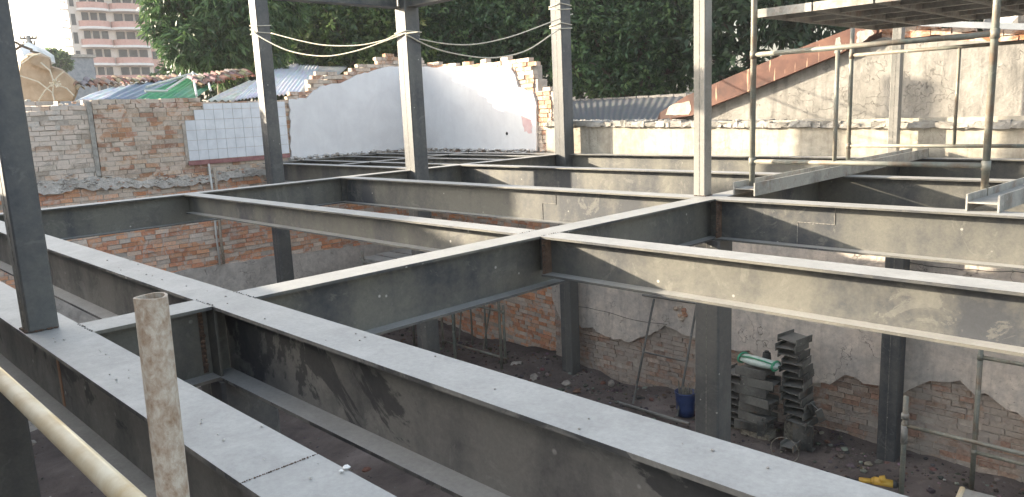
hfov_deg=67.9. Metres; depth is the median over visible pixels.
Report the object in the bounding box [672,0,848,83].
leafy tree
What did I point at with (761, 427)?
beam offcut
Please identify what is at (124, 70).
window frame
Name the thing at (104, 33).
window frame
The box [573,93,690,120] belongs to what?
grey roof
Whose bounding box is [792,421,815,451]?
steel plate
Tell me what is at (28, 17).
sky
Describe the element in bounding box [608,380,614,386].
concrete chunk
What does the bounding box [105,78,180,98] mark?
roof sheet
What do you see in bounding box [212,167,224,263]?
conduit pipe
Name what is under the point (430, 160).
steel beam
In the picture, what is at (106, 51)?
window frame
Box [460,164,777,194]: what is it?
steel beam
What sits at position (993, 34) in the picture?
scaffold
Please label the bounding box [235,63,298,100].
roof sheet
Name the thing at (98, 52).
window frame
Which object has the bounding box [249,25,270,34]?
rope loop
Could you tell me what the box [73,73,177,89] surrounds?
clay tiles
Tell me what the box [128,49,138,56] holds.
window frame
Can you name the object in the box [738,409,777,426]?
beam offcut
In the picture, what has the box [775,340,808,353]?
beam offcut
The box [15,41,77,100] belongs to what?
cardboard bundle
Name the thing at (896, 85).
steel column
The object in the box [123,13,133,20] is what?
window frame
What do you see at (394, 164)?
steel beam
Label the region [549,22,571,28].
rope loop
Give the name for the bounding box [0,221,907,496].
steel beam
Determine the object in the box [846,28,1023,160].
scaffold
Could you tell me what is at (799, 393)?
beam offcut
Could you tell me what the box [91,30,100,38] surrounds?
window frame
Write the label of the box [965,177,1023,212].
loose beam
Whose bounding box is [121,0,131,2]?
window frame
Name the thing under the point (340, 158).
steel beam
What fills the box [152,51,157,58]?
window
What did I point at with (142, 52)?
window frame
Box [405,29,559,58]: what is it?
rope
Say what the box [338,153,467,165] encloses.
steel beam
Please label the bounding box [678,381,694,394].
scrap sticks
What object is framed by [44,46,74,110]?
leafy tree
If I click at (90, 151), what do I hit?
brick wall
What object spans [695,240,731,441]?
steel column
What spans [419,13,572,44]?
rope
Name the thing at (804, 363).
beam offcut
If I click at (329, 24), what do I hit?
leafy tree
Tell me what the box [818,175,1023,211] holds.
steel beam
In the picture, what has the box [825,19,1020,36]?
leafy tree
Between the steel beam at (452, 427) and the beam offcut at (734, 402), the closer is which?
the steel beam at (452, 427)
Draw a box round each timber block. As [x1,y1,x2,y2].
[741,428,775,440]
[783,419,792,439]
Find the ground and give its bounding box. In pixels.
[30,320,1023,496]
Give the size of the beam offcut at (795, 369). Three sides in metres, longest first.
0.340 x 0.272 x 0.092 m
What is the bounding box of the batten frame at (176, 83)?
[144,71,211,96]
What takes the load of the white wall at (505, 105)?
on the ground
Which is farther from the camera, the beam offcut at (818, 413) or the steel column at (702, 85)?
the beam offcut at (818, 413)
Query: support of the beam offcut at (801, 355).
on the beam offcut at (804, 363)
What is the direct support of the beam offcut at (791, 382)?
on the beam offcut at (799, 393)
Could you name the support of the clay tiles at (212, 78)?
on the roof sheet at (188, 92)
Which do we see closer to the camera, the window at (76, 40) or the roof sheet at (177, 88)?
the roof sheet at (177, 88)
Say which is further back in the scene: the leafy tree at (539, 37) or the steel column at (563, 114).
the leafy tree at (539, 37)
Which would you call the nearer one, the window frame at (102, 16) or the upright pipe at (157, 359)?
the upright pipe at (157, 359)
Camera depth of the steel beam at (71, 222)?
7.98 m
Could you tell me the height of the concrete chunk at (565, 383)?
0.100 m
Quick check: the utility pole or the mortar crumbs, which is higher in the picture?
the utility pole
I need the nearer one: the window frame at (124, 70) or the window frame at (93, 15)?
the window frame at (93, 15)
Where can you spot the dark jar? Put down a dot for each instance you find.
(766, 354)
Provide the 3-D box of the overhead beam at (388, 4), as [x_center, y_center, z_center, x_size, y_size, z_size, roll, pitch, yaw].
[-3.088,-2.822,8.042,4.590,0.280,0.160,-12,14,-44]
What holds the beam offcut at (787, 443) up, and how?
on the ground
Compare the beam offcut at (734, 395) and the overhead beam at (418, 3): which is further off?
the beam offcut at (734, 395)
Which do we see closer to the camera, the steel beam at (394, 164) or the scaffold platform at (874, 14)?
the scaffold platform at (874, 14)
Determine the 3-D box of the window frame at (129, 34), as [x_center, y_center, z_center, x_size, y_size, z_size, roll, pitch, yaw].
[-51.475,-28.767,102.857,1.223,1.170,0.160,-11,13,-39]
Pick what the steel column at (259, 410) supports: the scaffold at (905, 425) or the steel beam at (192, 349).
the steel beam at (192, 349)
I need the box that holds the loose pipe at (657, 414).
[618,401,689,425]
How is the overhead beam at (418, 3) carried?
attached to the steel column at (412, 98)
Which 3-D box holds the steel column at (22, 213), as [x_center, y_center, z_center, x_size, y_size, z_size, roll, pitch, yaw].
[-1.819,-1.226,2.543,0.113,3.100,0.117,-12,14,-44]
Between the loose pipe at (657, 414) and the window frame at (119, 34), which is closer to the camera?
the loose pipe at (657, 414)
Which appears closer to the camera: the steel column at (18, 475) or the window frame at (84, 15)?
the steel column at (18, 475)
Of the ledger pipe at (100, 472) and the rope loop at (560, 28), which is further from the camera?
the rope loop at (560, 28)
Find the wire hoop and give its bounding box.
[771,437,798,461]
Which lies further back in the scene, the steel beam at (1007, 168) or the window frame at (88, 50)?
the window frame at (88, 50)
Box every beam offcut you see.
[731,363,745,379]
[731,375,740,383]
[731,390,738,401]
[731,398,738,405]
[731,404,743,413]
[731,412,739,418]
[734,383,773,398]
[734,418,773,434]
[735,362,774,380]
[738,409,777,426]
[739,393,778,409]
[739,401,777,415]
[741,375,780,390]
[757,416,765,436]
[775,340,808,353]
[777,329,812,346]
[777,348,810,361]
[779,363,812,376]
[779,385,812,399]
[780,392,812,406]
[780,437,800,452]
[781,355,811,369]
[782,369,813,383]
[782,378,811,391]
[783,397,813,412]
[783,407,817,420]
[785,414,818,429]
[808,401,825,422]
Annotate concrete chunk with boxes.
[510,361,521,364]
[530,373,537,380]
[561,380,570,386]
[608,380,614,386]
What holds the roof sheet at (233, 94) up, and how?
on the brick wall at (90, 151)
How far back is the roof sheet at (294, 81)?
17.74 m
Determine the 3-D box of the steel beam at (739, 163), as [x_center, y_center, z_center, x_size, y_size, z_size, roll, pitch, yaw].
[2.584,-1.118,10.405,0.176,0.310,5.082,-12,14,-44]
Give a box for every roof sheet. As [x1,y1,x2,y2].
[76,84,131,100]
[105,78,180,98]
[137,78,192,98]
[171,83,211,97]
[207,80,255,101]
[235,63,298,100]
[276,64,319,95]
[301,65,347,91]
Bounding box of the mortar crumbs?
[53,260,768,478]
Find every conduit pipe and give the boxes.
[208,164,220,264]
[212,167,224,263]
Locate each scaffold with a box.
[440,305,506,363]
[749,0,1000,195]
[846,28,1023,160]
[898,395,1023,494]
[969,349,1023,490]
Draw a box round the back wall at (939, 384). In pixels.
[543,116,1023,482]
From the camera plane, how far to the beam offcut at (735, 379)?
10.18 m
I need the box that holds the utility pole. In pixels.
[19,35,36,44]
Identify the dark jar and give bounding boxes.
[762,350,770,359]
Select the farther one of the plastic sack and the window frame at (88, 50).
the window frame at (88, 50)
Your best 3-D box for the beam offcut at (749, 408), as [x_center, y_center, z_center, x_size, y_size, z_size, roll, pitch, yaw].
[3.199,2.039,9.898,0.420,0.115,0.252,6,13,39]
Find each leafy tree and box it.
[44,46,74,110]
[133,14,305,106]
[134,0,313,101]
[253,3,440,73]
[378,0,580,87]
[442,0,581,98]
[528,0,723,98]
[531,4,687,98]
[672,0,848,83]
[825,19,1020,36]
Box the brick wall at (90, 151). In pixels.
[0,98,408,431]
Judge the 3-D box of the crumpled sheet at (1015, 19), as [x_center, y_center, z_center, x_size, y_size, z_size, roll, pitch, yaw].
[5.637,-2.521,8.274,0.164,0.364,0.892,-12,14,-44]
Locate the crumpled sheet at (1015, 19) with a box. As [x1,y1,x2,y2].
[983,15,1023,30]
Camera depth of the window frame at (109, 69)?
101.60 m
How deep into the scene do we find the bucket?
10.68 m
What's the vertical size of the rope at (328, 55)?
0.547 m
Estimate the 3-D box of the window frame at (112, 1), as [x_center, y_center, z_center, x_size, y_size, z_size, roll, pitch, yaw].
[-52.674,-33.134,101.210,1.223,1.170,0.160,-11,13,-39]
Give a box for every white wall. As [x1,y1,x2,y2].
[283,53,422,251]
[422,56,556,349]
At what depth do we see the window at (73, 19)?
98.38 m
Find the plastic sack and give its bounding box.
[737,352,780,371]
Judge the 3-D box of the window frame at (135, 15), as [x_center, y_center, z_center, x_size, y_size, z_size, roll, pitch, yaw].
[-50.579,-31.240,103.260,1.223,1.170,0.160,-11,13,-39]
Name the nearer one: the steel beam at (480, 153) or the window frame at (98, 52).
the steel beam at (480, 153)
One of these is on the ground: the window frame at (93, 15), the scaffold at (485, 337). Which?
the scaffold at (485, 337)
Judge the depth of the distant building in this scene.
69.31 m
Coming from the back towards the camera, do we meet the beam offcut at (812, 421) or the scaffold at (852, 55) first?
the beam offcut at (812, 421)
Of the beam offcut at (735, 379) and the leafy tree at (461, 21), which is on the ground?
the leafy tree at (461, 21)
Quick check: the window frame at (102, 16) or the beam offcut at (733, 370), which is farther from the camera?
the window frame at (102, 16)
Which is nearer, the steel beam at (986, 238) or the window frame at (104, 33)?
the steel beam at (986, 238)
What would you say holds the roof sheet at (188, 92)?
on the brick wall at (90, 151)
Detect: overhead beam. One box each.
[276,0,400,8]
[407,0,452,7]
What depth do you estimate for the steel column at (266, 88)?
11.74 m
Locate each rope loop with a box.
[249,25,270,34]
[395,30,421,33]
[549,3,571,9]
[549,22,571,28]
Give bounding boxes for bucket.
[674,388,694,417]
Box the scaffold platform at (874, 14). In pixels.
[758,0,1023,29]
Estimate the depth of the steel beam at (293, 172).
12.04 m
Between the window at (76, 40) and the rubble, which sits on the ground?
the rubble
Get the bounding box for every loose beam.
[733,148,928,195]
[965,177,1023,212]
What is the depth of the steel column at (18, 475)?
3.92 m
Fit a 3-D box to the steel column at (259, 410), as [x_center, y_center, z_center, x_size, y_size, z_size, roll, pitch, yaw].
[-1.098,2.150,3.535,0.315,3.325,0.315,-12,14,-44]
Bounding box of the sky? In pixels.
[8,0,1014,111]
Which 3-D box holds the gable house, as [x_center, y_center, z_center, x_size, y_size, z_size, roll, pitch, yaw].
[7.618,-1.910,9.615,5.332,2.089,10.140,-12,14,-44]
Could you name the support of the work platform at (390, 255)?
on the ground
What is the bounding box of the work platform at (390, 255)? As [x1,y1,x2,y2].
[359,248,502,369]
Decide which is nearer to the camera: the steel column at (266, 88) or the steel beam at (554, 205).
the steel beam at (554, 205)
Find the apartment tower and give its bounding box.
[45,0,186,109]
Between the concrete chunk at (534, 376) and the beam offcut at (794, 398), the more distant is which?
the concrete chunk at (534, 376)
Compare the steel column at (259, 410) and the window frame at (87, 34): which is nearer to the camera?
the steel column at (259, 410)
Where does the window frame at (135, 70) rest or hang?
in the apartment tower
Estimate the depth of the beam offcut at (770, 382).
9.69 m
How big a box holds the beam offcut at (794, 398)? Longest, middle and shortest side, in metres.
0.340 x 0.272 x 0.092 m
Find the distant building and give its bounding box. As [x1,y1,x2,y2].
[51,54,99,110]
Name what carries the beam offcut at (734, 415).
on the beam offcut
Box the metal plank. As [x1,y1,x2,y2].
[956,486,995,496]
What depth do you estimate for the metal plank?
8.03 m
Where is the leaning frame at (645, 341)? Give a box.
[632,294,694,416]
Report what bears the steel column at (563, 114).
on the ground
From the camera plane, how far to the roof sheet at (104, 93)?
12.79 m
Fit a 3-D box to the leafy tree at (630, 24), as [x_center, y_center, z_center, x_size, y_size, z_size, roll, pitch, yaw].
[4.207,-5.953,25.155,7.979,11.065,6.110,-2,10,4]
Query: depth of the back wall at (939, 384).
9.61 m
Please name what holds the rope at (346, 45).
attached to the steel column at (412, 98)
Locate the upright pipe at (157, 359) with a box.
[133,292,189,496]
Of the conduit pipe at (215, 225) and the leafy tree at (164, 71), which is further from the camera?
the leafy tree at (164, 71)
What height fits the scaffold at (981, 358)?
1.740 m
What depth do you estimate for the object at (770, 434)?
9.83 m
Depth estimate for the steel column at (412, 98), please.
9.85 m
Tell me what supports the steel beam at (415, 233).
attached to the steel beam at (381, 298)
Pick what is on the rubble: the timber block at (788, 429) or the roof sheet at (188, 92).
the timber block at (788, 429)
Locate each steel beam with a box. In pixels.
[0,154,557,239]
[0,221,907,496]
[0,281,395,496]
[80,300,230,386]
[184,193,534,251]
[238,167,899,334]
[263,163,405,181]
[283,152,394,162]
[300,160,453,166]
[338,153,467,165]
[341,176,700,224]
[343,156,500,163]
[377,153,536,158]
[395,151,554,155]
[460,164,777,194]
[539,232,1023,356]
[569,153,861,172]
[711,197,1023,270]
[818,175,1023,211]
[899,157,1023,178]
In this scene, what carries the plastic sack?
on the beam offcut at (746, 369)
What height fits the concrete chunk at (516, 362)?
0.176 m
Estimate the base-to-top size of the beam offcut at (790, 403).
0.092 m
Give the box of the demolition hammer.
[849,475,898,487]
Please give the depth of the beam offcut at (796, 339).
9.53 m
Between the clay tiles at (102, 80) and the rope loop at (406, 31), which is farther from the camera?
the clay tiles at (102, 80)
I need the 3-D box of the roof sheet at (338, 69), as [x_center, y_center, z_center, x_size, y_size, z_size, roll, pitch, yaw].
[-4.806,-4.273,18.953,0.788,1.098,9.182,-4,10,-7]
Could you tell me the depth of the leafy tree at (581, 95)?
30.62 m
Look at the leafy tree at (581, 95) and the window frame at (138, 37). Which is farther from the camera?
the window frame at (138, 37)
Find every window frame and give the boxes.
[80,11,88,19]
[83,30,91,38]
[85,48,93,54]
[89,12,97,19]
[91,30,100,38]
[94,48,102,56]
[96,66,105,74]
[98,12,106,20]
[99,84,107,90]
[100,30,109,38]
[103,48,111,56]
[105,66,113,74]
[111,0,120,2]
[113,13,123,20]
[115,31,125,38]
[117,49,127,56]
[120,66,130,74]
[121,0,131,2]
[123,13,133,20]
[125,31,135,38]
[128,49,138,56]
[130,66,140,74]
[134,14,140,20]
[136,31,145,39]
[138,49,148,56]
[140,66,150,74]
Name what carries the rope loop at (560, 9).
attached to the steel column at (563, 114)
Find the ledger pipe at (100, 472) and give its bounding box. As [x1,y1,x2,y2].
[0,367,146,496]
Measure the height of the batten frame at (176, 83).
0.707 m
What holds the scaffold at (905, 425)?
on the ground
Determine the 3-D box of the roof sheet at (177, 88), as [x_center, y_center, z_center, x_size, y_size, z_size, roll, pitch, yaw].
[-6.420,-3.082,14.552,0.483,0.669,5.125,-5,11,-13]
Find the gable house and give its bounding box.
[657,21,1023,120]
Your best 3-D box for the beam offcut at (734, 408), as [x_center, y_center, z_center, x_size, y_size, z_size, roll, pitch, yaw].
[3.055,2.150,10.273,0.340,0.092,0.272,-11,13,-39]
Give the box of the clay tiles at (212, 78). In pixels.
[187,68,254,86]
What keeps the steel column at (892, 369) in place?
on the ground
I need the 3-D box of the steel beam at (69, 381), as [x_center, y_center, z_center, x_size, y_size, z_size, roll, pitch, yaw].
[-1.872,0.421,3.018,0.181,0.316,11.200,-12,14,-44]
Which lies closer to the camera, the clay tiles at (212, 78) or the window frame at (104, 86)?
the clay tiles at (212, 78)
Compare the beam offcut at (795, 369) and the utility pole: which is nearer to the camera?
the beam offcut at (795, 369)
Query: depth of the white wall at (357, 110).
14.60 m
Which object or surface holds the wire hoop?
on the ground
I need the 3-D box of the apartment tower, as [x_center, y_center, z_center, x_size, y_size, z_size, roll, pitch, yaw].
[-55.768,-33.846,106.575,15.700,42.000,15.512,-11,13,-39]
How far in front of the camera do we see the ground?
9.92 m
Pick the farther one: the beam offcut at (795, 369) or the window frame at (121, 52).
the window frame at (121, 52)
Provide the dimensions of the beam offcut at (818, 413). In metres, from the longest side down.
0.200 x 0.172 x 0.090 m
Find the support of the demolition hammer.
on the ground
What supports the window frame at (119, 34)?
in the apartment tower
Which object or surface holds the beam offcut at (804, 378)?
on the beam offcut at (791, 382)
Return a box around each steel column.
[0,0,58,333]
[0,392,40,496]
[201,380,280,432]
[248,0,293,282]
[395,0,439,353]
[550,0,580,376]
[694,0,712,196]
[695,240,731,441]
[876,257,909,461]
[887,27,904,152]
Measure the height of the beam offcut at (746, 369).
0.115 m
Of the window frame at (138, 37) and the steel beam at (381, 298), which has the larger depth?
the window frame at (138, 37)
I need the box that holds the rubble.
[35,325,1023,496]
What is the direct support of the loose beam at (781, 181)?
on the steel beam at (937, 192)
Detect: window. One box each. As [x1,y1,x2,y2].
[71,14,75,24]
[73,32,78,43]
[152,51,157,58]
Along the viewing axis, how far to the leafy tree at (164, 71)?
27.37 m
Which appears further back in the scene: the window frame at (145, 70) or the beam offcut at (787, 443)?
the window frame at (145, 70)
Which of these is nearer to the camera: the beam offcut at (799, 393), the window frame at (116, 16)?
the beam offcut at (799, 393)
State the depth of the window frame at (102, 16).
100.37 m
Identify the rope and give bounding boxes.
[250,29,404,56]
[271,31,419,45]
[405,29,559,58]
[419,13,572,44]
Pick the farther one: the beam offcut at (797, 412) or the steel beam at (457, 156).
the steel beam at (457, 156)
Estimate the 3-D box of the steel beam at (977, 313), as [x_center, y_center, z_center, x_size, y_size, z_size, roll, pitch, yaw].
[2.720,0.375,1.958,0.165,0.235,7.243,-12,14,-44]
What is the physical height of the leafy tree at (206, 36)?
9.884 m
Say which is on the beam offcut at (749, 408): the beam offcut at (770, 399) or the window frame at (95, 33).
the beam offcut at (770, 399)
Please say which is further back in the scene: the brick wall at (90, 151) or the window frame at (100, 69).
the window frame at (100, 69)
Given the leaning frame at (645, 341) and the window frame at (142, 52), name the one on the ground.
the leaning frame at (645, 341)

